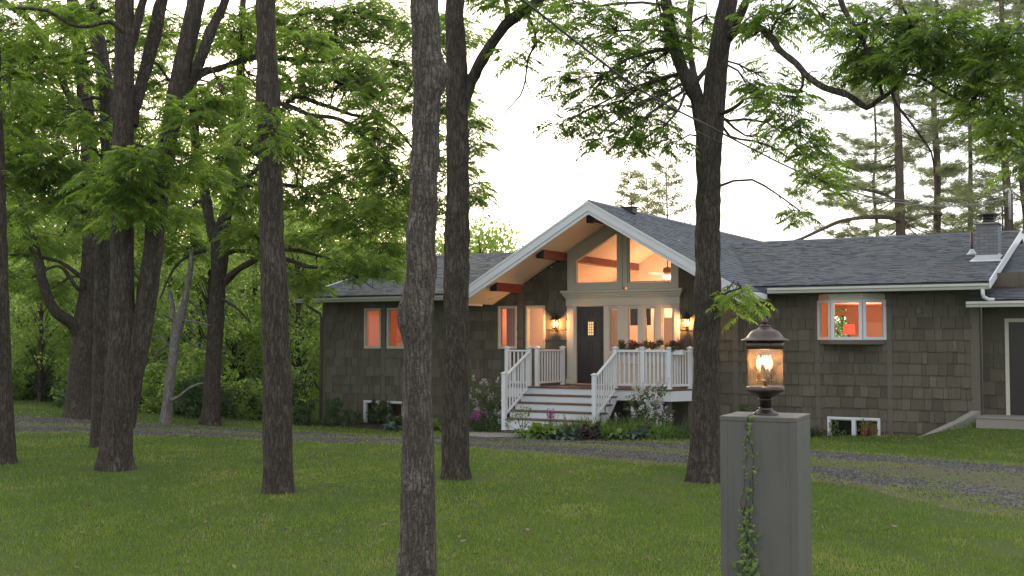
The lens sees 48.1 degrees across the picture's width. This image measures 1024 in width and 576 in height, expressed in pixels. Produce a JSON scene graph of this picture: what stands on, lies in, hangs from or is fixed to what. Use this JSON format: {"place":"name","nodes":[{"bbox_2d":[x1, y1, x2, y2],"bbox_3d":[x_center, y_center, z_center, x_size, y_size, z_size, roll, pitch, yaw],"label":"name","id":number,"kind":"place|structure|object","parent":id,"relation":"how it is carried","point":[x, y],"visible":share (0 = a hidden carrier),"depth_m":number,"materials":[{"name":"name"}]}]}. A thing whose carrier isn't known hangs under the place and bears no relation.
{"place":"outdoors","nodes":[
{"label":"outdoors","id":0,"kind":"place"},
{"bbox_2d":[469,429,525,436],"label":"concrete path","id":1,"kind":"structure","parent":0,"point":[507,433],"depth_m":27.88,"materials":[{"name":"grey concrete"}]},
{"bbox_2d":[469,408,488,431],"bbox_3d":[-0.750,3.383,29.532,1.174,0.634,0.957,0,-3,0],"label":"phlox","id":2,"kind":"object","parent":1,"relation":"on","point":[476,427],"visible":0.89,"depth_m":29.44,"materials":[{"name":"green plant"}]},
{"bbox_2d":[478,417,501,432],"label":"daylily","id":3,"kind":"object","parent":1,"relation":"on","point":[491,428],"visible":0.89,"depth_m":29.05,"materials":[{"name":"green plant"}]},
{"bbox_2d":[0,382,1023,575],"bbox_3d":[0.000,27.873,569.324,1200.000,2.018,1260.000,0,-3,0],"label":"ground","id":4,"kind":"structure","parent":0,"point":[1005,548],"depth_m":13.77,"materials":[{"name":"green plant"}]},
{"bbox_2d":[12,348,31,400],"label":"wild shrub","id":5,"kind":"object","parent":4,"relation":"on","point":[16,392],"visible":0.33,"depth_m":35.56,"materials":[{"name":"green plant"}]},
{"bbox_2d":[0,18,56,464],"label":"walnut tree","id":6,"kind":"object","parent":4,"relation":"on","point":[8,453],"visible":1,"depth_m":19.72,"materials":[{"name":"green plant"}]},
{"bbox_2d":[8,256,48,366],"bbox_3d":[-16.130,1.208,35.763,2.977,4.971,2.734,2,-3,-32],"label":"woodland tree","id":7,"kind":"object","parent":4,"relation":"on","point":[24,327],"visible":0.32,"depth_m":35.95,"materials":[{"name":"green plant"}]},
{"bbox_2d":[7,204,63,353],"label":"woodland tree","id":8,"kind":"object","parent":4,"relation":"on","point":[27,319],"visible":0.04,"depth_m":41.12,"materials":[{"name":"green plant"}]},
{"bbox_2d":[13,336,63,400],"bbox_3d":[-15.240,2.572,36.767,2.080,2.216,1.838,2,-3,-43],"label":"wild shrub","id":9,"kind":"object","parent":4,"relation":"on","point":[30,396],"visible":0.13,"depth_m":36.21,"materials":[{"name":"green plant"}]},
{"bbox_2d":[19,369,58,400],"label":"wild shrub","id":10,"kind":"object","parent":4,"relation":"on","point":[44,393],"visible":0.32,"depth_m":36.02,"materials":[{"name":"green plant"}]},
{"bbox_2d":[8,192,73,355],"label":"woodland tree","id":11,"kind":"object","parent":4,"relation":"on","point":[49,222],"visible":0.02,"depth_m":41.71,"materials":[{"name":"green plant"}]},
{"bbox_2d":[8,241,79,401],"bbox_3d":[-14.311,0.992,35.227,3.024,5.401,3.293,0,-3,-6],"label":"woodland tree","id":12,"kind":"object","parent":4,"relation":"on","point":[39,387],"visible":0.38,"depth_m":34.99,"materials":[{"name":"green plant"}]},
{"bbox_2d":[27,252,81,374],"bbox_3d":[-14.107,1.228,36.790,3.120,5.008,2.826,-2,-3,35],"label":"woodland tree","id":13,"kind":"object","parent":4,"relation":"on","point":[75,266],"visible":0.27,"depth_m":36.11,"materials":[{"name":"green plant"}]},
{"bbox_2d":[48,343,70,400],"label":"wild shrub","id":14,"kind":"object","parent":4,"relation":"on","point":[63,356],"visible":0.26,"depth_m":35.07,"materials":[{"name":"green plant"}]},
{"bbox_2d":[51,383,67,407],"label":"wild shrub","id":15,"kind":"object","parent":4,"relation":"on","point":[58,404],"visible":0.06,"depth_m":32.69,"materials":[{"name":"green plant"}]},
{"bbox_2d":[12,71,139,338],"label":"woodland tree","id":16,"kind":"object","parent":4,"relation":"on","point":[71,89],"visible":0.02,"depth_m":45.79,"materials":[{"name":"green plant"}]},
{"bbox_2d":[15,161,140,330],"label":"woodland tree","id":17,"kind":"object","parent":4,"relation":"on","point":[62,225],"visible":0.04,"depth_m":41.14,"materials":[{"name":"green plant"}]},
{"bbox_2d":[0,0,240,447],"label":"walnut tree","id":18,"kind":"object","parent":4,"relation":"on","point":[29,164],"visible":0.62,"depth_m":22.67,"materials":[{"name":"green plant"}]},
{"bbox_2d":[0,0,255,419],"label":"walnut tree","id":19,"kind":"object","parent":4,"relation":"on","point":[41,247],"visible":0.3,"depth_m":29.96,"materials":[{"name":"green plant"}]},
{"bbox_2d":[134,138,189,384],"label":"woodland tree","id":20,"kind":"object","parent":4,"relation":"on","point":[172,227],"visible":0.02,"depth_m":45.88,"materials":[{"name":"green plant"}]},
{"bbox_2d":[138,360,191,414],"bbox_3d":[-10.189,2.888,33.262,1.718,1.605,1.943,-1,-3,13],"label":"wild shrub","id":21,"kind":"object","parent":4,"relation":"on","point":[155,370],"visible":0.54,"depth_m":33.03,"materials":[{"name":"green plant"}]},
{"bbox_2d":[135,283,198,377],"bbox_3d":[-12.173,1.772,37.852,3.621,4.189,3.594,2,-3,-31],"label":"woodland tree","id":22,"kind":"object","parent":4,"relation":"on","point":[157,341],"visible":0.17,"depth_m":37.58,"materials":[{"name":"green plant"}]},
{"bbox_2d":[16,0,343,471],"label":"walnut tree","id":23,"kind":"object","parent":4,"relation":"on","point":[129,197],"visible":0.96,"depth_m":18.88,"materials":[{"name":"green plant"}]},
{"bbox_2d":[56,263,319,400],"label":"woods","id":24,"kind":"object","parent":4,"relation":"on","point":[317,397],"visible":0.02,"depth_m":62.41,"materials":[{"name":"green plant"}]},
{"bbox_2d":[135,85,242,296],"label":"woodland tree","id":25,"kind":"object","parent":4,"relation":"on","point":[183,140],"visible":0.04,"depth_m":49.28,"materials":[{"name":"green plant"}]},
{"bbox_2d":[151,251,228,422],"bbox_3d":[-8.750,1.330,30.166,2.263,4.686,2.626,0,-3,0],"label":"dead tree","id":26,"kind":"object","parent":4,"relation":"on","point":[177,320],"visible":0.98,"depth_m":30.36,"materials":[{"name":"grey plant"}]},
{"bbox_2d":[148,262,234,377],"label":"woodland tree","id":27,"kind":"object","parent":4,"relation":"on","point":[176,293],"visible":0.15,"depth_m":40.95,"materials":[{"name":"green plant"}]},
{"bbox_2d":[146,373,240,417],"bbox_3d":[-9.246,3.095,33.193,2.288,1.444,2.172,-2,-3,36],"label":"wild shrub","id":28,"kind":"object","parent":4,"relation":"on","point":[186,408],"visible":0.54,"depth_m":32.85,"materials":[{"name":"green plant"}]},
{"bbox_2d":[156,201,254,351],"bbox_3d":[-9.723,0.612,36.472,3.036,6.847,3.143,1,-3,-15],"label":"woodland tree","id":29,"kind":"object","parent":4,"relation":"on","point":[204,293],"visible":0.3,"depth_m":36.35,"materials":[{"name":"green plant"}]},
{"bbox_2d":[148,243,262,382],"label":"woodland tree","id":30,"kind":"object","parent":4,"relation":"on","point":[226,364],"visible":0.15,"depth_m":40.99,"materials":[{"name":"green plant"}]},
{"bbox_2d":[178,343,238,410],"bbox_3d":[-9.360,2.766,34.986,1.998,2.196,1.766,0,-3,-5],"label":"wild shrub","id":31,"kind":"object","parent":4,"relation":"on","point":[196,361],"visible":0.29,"depth_m":34.79,"materials":[{"name":"green plant"}]},
{"bbox_2d":[183,248,262,386],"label":"woodland tree","id":32,"kind":"object","parent":4,"relation":"on","point":[252,272],"visible":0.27,"depth_m":41.99,"materials":[{"name":"green plant"}]},
{"bbox_2d":[200,385,262,417],"bbox_3d":[-8.280,3.395,34.212,1.783,1.056,1.877,2,-3,-43],"label":"wild shrub","id":33,"kind":"object","parent":4,"relation":"on","point":[228,413],"visible":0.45,"depth_m":33.83,"materials":[{"name":"green plant"}]},
{"bbox_2d":[220,377,262,419],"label":"wild shrub","id":34,"kind":"object","parent":4,"relation":"on","point":[251,385],"visible":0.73,"depth_m":33.72,"materials":[{"name":"green plant"}]},
{"bbox_2d":[169,91,318,381],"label":"woodland tree","id":35,"kind":"object","parent":4,"relation":"on","point":[213,204],"visible":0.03,"depth_m":46.87,"materials":[{"name":"green plant"}]},
{"bbox_2d":[194,174,319,376],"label":"woodland tree","id":36,"kind":"object","parent":4,"relation":"on","point":[254,288],"visible":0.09,"depth_m":45.45,"materials":[{"name":"green plant"}]},
{"bbox_2d":[220,0,325,494],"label":"walnut tree","id":37,"kind":"object","parent":4,"relation":"on","point":[278,472],"visible":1,"depth_m":15.84,"materials":[{"name":"brown plant"}]},
{"bbox_2d":[227,212,332,396],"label":"woodland tree","id":38,"kind":"object","parent":4,"relation":"on","point":[295,358],"visible":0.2,"depth_m":41.81,"materials":[{"name":"green plant"}]},
{"bbox_2d":[247,370,315,414],"bbox_3d":[-7.396,3.326,36.004,2.362,1.541,2.243,1,-3,-24],"label":"wild shrub","id":39,"kind":"object","parent":4,"relation":"on","point":[260,376],"visible":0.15,"depth_m":35.97,"materials":[{"name":"green plant"}]},
{"bbox_2d":[236,112,351,364],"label":"woodland tree","id":40,"kind":"object","parent":4,"relation":"on","point":[341,188],"visible":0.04,"depth_m":52.37,"materials":[{"name":"green plant"}]},
{"bbox_2d":[290,362,312,412],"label":"wild shrub","id":41,"kind":"object","parent":4,"relation":"on","point":[293,374],"visible":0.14,"depth_m":37.19,"materials":[{"name":"green plant"}]},
{"bbox_2d":[286,214,350,389],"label":"woodland tree","id":42,"kind":"object","parent":4,"relation":"on","point":[316,385],"visible":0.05,"depth_m":47.95,"materials":[{"name":"green plant"}]},
{"bbox_2d":[301,278,341,403],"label":"woodland tree","id":43,"kind":"object","parent":4,"relation":"on","point":[316,393],"visible":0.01,"depth_m":52.30,"materials":[{"name":"green plant"}]},
{"bbox_2d":[141,0,502,425],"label":"walnut tree","id":44,"kind":"object","parent":4,"relation":"on","point":[346,78],"visible":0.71,"depth_m":30.41,"materials":[{"name":"green plant"}]},
{"bbox_2d":[289,242,375,381],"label":"woodland tree","id":45,"kind":"object","parent":4,"relation":"on","point":[305,341],"visible":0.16,"depth_m":40.10,"materials":[{"name":"green plant"}]},
{"bbox_2d":[310,188,405,325],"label":"woodland tree","id":46,"kind":"object","parent":4,"relation":"on","point":[358,195],"visible":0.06,"depth_m":45.67,"materials":[{"name":"green plant"}]},
{"bbox_2d":[321,117,405,258],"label":"woodland tree","id":47,"kind":"object","parent":4,"relation":"on","point":[371,158],"visible":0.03,"depth_m":55.80,"materials":[{"name":"green plant"}]},
{"bbox_2d":[292,419,440,431],"bbox_3d":[-3.334,3.818,31.789,8.400,0.131,2.500,-1,-3,30],"label":"garden bed","id":48,"kind":"object","parent":4,"relation":"on","point":[362,425],"visible":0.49,"depth_m":32.49,"materials":[{"name":"brown plant"}]},
{"bbox_2d":[292,403,315,424],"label":"clipped shrub","id":49,"kind":"object","parent":48,"relation":"on","point":[304,418],"visible":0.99,"depth_m":33.14,"materials":[{"name":"green plant"}]},
{"bbox_2d":[322,396,343,424],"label":"clipped shrub","id":50,"kind":"object","parent":48,"relation":"on","point":[329,412],"visible":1,"depth_m":32.83,"materials":[{"name":"green plant"}]},
{"bbox_2d":[331,409,364,424],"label":"shrub","id":51,"kind":"object","parent":48,"relation":"on","point":[358,417],"visible":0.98,"depth_m":32.65,"materials":[{"name":"green plant"}]},
{"bbox_2d":[366,398,393,423],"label":"loose shrub","id":52,"kind":"object","parent":48,"relation":"on","point":[381,408],"visible":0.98,"depth_m":33.08,"materials":[{"name":"green plant"}]},
{"bbox_2d":[468,375,514,428],"bbox_3d":[-0.618,3.013,29.917,1.444,1.509,1.422,-2,-3,44],"label":"lilac bush","id":53,"kind":"object","parent":48,"relation":"on","point":[494,406],"visible":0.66,"depth_m":29.91,"materials":[{"name":"green plant"}]},
{"bbox_2d":[397,0,450,575],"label":"walnut tree","id":54,"kind":"object","parent":4,"relation":"on","point":[415,308],"visible":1,"depth_m":9.51,"materials":[{"name":"brown plant"}]},
{"bbox_2d":[435,223,486,254],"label":"woodland tree","id":55,"kind":"object","parent":4,"relation":"on","point":[440,248],"visible":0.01,"depth_m":55.36,"materials":[{"name":"green plant"}]},
{"bbox_2d":[443,214,523,253],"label":"woodland tree","id":56,"kind":"object","parent":4,"relation":"on","point":[492,245],"visible":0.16,"depth_m":51.54,"materials":[{"name":"green plant"}]},
{"bbox_2d":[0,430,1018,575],"bbox_3d":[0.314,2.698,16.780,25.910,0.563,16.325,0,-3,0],"label":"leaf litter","id":57,"kind":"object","parent":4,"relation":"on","point":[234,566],"visible":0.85,"depth_m":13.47,"materials":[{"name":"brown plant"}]},
{"bbox_2d":[440,0,587,480],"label":"walnut tree","id":58,"kind":"object","parent":4,"relation":"on","point":[460,88],"visible":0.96,"depth_m":17.55,"materials":[{"name":"brown plant"}]},
{"bbox_2d":[504,405,532,436],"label":"young shrub","id":59,"kind":"object","parent":4,"relation":"on","point":[524,426],"visible":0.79,"depth_m":27.01,"materials":[{"name":"green plant"}]},
{"bbox_2d":[14,416,1023,518],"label":"gravel drive","id":60,"kind":"structure","parent":4,"relation":"on","point":[924,471],"depth_m":18.90,"materials":[{"name":"grey gravel"}]},
{"bbox_2d":[500,346,693,429],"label":"porch deck","id":61,"kind":"structure","parent":4,"relation":"on","point":[568,402],"depth_m":28.19,"materials":[{"name":"white paint"}]},
{"bbox_2d":[617,339,639,354],"bbox_3d":[2.877,1.434,28.262,0.641,0.409,0.399,-1,-3,30],"label":"flower box","id":62,"kind":"object","parent":61,"relation":"attached to","point":[632,345],"visible":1,"depth_m":28.21,"materials":[{"name":"white paint"}]},
{"bbox_2d":[639,337,663,354],"bbox_3d":[3.415,1.407,27.937,0.645,0.435,0.385,-1,-3,30],"label":"flower box","id":63,"kind":"object","parent":61,"relation":"attached to","point":[650,345],"visible":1,"depth_m":27.87,"materials":[{"name":"white paint"}]},
{"bbox_2d":[663,339,685,354],"bbox_3d":[3.888,1.412,27.662,0.636,0.401,0.390,-1,-3,30],"label":"flower box","id":64,"kind":"object","parent":61,"relation":"attached to","point":[678,346],"visible":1,"depth_m":27.58,"materials":[{"name":"white paint"}]},
{"bbox_2d":[531,436,677,440],"bbox_3d":[3.393,3.470,26.846,4.511,0.203,5.251,-2,-4,44],"label":"garden bed","id":65,"kind":"object","parent":4,"relation":"on","point":[553,438],"visible":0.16,"depth_m":25.47,"materials":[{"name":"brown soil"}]},
{"bbox_2d":[512,422,564,439],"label":"hosta","id":66,"kind":"object","parent":65,"relation":"on","point":[536,430],"visible":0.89,"depth_m":26.08,"materials":[{"name":"green plant"}]},
{"bbox_2d":[548,426,586,439],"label":"hosta","id":67,"kind":"object","parent":65,"relation":"on","point":[571,435],"visible":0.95,"depth_m":25.81,"materials":[{"name":"blue plant"}]},
{"bbox_2d":[574,422,602,438],"bbox_3d":[1.764,3.216,25.766,0.549,0.462,0.683,-2,-3,41],"label":"heuchera","id":68,"kind":"object","parent":65,"relation":"on","point":[590,434],"visible":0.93,"depth_m":25.67,"materials":[{"name":"purple plant"}]},
{"bbox_2d":[597,415,642,439],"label":"daylily","id":69,"kind":"object","parent":65,"relation":"on","point":[623,429],"visible":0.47,"depth_m":25.73,"materials":[{"name":"green plant"}]},
{"bbox_2d":[611,425,656,439],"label":"hosta","id":70,"kind":"object","parent":65,"relation":"on","point":[642,430],"visible":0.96,"depth_m":25.38,"materials":[{"name":"blue plant"}]},
{"bbox_2d":[606,414,675,438],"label":"daylily","id":71,"kind":"object","parent":65,"relation":"on","point":[633,424],"visible":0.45,"depth_m":25.87,"materials":[{"name":"green plant"}]},
{"bbox_2d":[614,377,674,428],"bbox_3d":[3.284,2.803,26.759,1.482,1.447,1.469,1,-3,-26],"label":"lilac bush","id":72,"kind":"object","parent":65,"relation":"on","point":[652,413],"visible":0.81,"depth_m":26.64,"materials":[{"name":"green plant"}]},
{"bbox_2d":[636,417,686,439],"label":"daylily","id":73,"kind":"object","parent":65,"relation":"on","point":[662,431],"visible":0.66,"depth_m":25.52,"materials":[{"name":"green plant"}]},
{"bbox_2d":[614,168,657,214],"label":"larch tree","id":74,"kind":"object","parent":4,"relation":"on","point":[631,196],"visible":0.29,"depth_m":66.18,"materials":[{"name":"green plant"}]},
{"bbox_2d":[631,171,669,217],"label":"larch tree","id":75,"kind":"object","parent":4,"relation":"on","point":[644,186],"visible":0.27,"depth_m":70.34,"materials":[{"name":"green plant"}]},
{"bbox_2d":[294,200,1023,435],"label":"house","id":76,"kind":"structure","parent":4,"relation":"on","point":[936,341],"depth_m":28.91,"materials":[{"name":"brown paint"}]},
{"bbox_2d":[364,308,380,348],"bbox_3d":[-4.094,1.194,33.930,0.610,1.190,0.145,-1,-3,30],"label":"window","id":77,"kind":"structure","parent":76,"relation":"in","point":[366,310],"depth_m":33.98,"materials":[{"name":"beige paint"}]},
{"bbox_2d":[387,308,403,348],"bbox_3d":[-3.377,1.176,33.518,0.600,1.190,0.145,-1,-3,30],"label":"window","id":78,"kind":"structure","parent":76,"relation":"in","point":[389,310],"depth_m":33.59,"materials":[{"name":"beige paint"}]},
{"bbox_2d":[498,306,516,348],"bbox_3d":[-0.098,1.088,31.644,0.600,1.180,0.145,-1,-3,30],"label":"window","id":79,"kind":"structure","parent":76,"relation":"in","point":[500,308],"depth_m":31.69,"materials":[{"name":"beige paint"}]},
{"bbox_2d":[526,305,545,348],"bbox_3d":[0.666,1.064,31.206,0.600,1.170,0.145,-1,-3,30],"label":"window","id":80,"kind":"structure","parent":76,"relation":"in","point":[528,308],"depth_m":31.25,"materials":[{"name":"beige paint"}]},
{"bbox_2d":[577,306,603,383],"bbox_3d":[2.090,1.513,30.389,0.810,2.040,0.095,-1,-3,30],"label":"door","id":81,"kind":"structure","parent":76,"relation":"in","point":[590,320],"depth_m":30.40,"materials":[{"name":"brown paint"}]},
{"bbox_2d":[611,310,616,350],"bbox_3d":[3.023,1.653,33.226,0.355,2.030,0.055,-1,-3,30],"label":"interior door","id":82,"kind":"structure","parent":76,"relation":"in","point":[613,312],"depth_m":33.26,"materials":[{"name":"beige paint"}]},
{"bbox_2d":[567,227,679,290],"bbox_3d":[2.880,-0.927,29.999,3.170,1.920,0.190,-1,-3,30],"label":"gable window","id":83,"kind":"structure","parent":76,"relation":"in","point":[605,234],"depth_m":30.07,"materials":[{"name":"beige paint"}]},
{"bbox_2d":[817,293,886,343],"bbox_3d":[7.891,0.724,26.802,1.613,1.180,0.474,-1,-3,30],"label":"bay window","id":84,"kind":"structure","parent":76,"relation":"in","point":[860,298],"depth_m":26.58,"materials":[{"name":"white paint"}]},
{"bbox_2d":[827,416,880,435],"bbox_3d":[8.025,3.305,26.889,1.220,0.550,0.145,-1,-3,30],"label":"window","id":85,"kind":"structure","parent":76,"relation":"in","point":[854,420],"depth_m":26.83,"materials":[{"name":"white paint"}]},
{"bbox_2d":[858,321,881,336],"bbox_3d":[10.134,1.768,31.524,1.150,1.750,0.130,-1,-3,30],"label":"interior door","id":86,"kind":"structure","parent":76,"relation":"in","point":[873,329],"depth_m":31.61,"materials":[{"name":"paint"}]},
{"bbox_2d":[1003,188,1013,230],"bbox_3d":[13.682,-1.973,31.618,0.277,1.571,0.070,0,-3,0],"label":"service mast","id":87,"kind":"object","parent":76,"relation":"on","point":[1010,197],"visible":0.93,"depth_m":31.60,"materials":[{"name":"grey metal"}]},
{"bbox_2d":[521,0,1008,206],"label":"power cable","id":88,"kind":"object","parent":87,"relation":"attached to","point":[595,56],"visible":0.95,"depth_m":14.30,"materials":[{"name":"black metal"}]},
{"bbox_2d":[1004,318,1023,414],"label":"door","id":89,"kind":"structure","parent":76,"relation":"in","point":[1014,327],"depth_m":25.53,"materials":[{"name":"beige paint"}]},
{"bbox_2d":[639,160,694,223],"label":"larch tree","id":90,"kind":"object","parent":4,"relation":"on","point":[658,167],"visible":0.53,"depth_m":66.25,"materials":[{"name":"green plant"}]},
{"bbox_2d":[720,411,811,575],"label":"lamp pillar","id":91,"kind":"structure","parent":4,"relation":"on","point":[780,497],"depth_m":7.05,"materials":[{"name":"grey paint"}]},
{"bbox_2d":[731,407,761,575],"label":"creeping vine","id":92,"kind":"object","parent":91,"relation":"attached to","point":[752,564],"visible":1,"depth_m":7.04,"materials":[{"name":"green plant"}]},
{"bbox_2d":[741,318,788,414],"bbox_3d":[1.612,0.497,7.299,0.304,0.616,0.304,0,-3,0],"label":"post lantern","id":93,"kind":"object","parent":91,"relation":"on","point":[764,336],"visible":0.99,"depth_m":7.23,"materials":[{"name":"brown metal"}]},
{"bbox_2d":[529,0,1023,483],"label":"walnut tree","id":94,"kind":"object","parent":4,"relation":"on","point":[931,52],"visible":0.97,"depth_m":17.07,"materials":[{"name":"green plant"}]},
{"bbox_2d":[629,90,1004,206],"bbox_3d":[7.323,-2.085,22.166,0.382,1.125,22.593,-2,-3,33],"label":"phone wire","id":95,"kind":"object","parent":94,"relation":"attached to","point":[773,166],"visible":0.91,"depth_m":16.35,"materials":[{"name":"black metal"}]},
{"bbox_2d":[835,309,846,336],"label":"woodland tree","id":96,"kind":"object","parent":4,"relation":"on","point":[840,327],"visible":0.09,"depth_m":45.36,"materials":[{"name":"green plant"}]},
{"bbox_2d":[831,81,921,237],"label":"pine tree","id":97,"kind":"object","parent":4,"relation":"on","point":[886,176],"visible":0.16,"depth_m":63.99,"materials":[{"name":"green plant"}]},
{"bbox_2d":[780,0,996,310],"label":"pine tree","id":98,"kind":"object","parent":4,"relation":"on","point":[899,210],"visible":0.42,"depth_m":46.34,"materials":[{"name":"green plant"}]},
{"bbox_2d":[839,0,1023,236],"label":"pine tree","id":99,"kind":"object","parent":4,"relation":"on","point":[946,169],"visible":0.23,"depth_m":49.10,"materials":[{"name":"green plant"}]},
{"bbox_2d":[917,411,979,437],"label":"retaining wall","id":100,"kind":"structure","parent":4,"relation":"on","point":[968,418],"depth_m":25.28,"materials":[{"name":"grey concrete"}]},
{"bbox_2d":[905,0,1023,232],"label":"pine tree","id":101,"kind":"object","parent":4,"relation":"on","point":[971,164],"visible":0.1,"depth_m":52.94,"materials":[{"name":"green plant"}]},
{"bbox_2d":[921,0,1023,233],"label":"pine tree","id":102,"kind":"object","parent":4,"relation":"on","point":[1018,8],"visible":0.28,"depth_m":44.99,"materials":[{"name":"green plant"}]},
{"bbox_2d":[948,0,1023,232],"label":"pine tree","id":103,"kind":"object","parent":4,"relation":"on","point":[1021,186],"visible":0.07,"depth_m":51.22,"materials":[{"name":"green plant"}]},
{"bbox_2d":[975,414,1023,429],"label":"concrete landing","id":104,"kind":"object","parent":4,"relation":"on","point":[1000,421],"visible":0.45,"depth_m":24.42,"materials":[{"name":"grey concrete"}]},
{"bbox_2d":[1,0,1023,336],"label":"sky","id":105,"kind":"structure","parent":0,"point":[536,182],"materials":[{"name":"white"}]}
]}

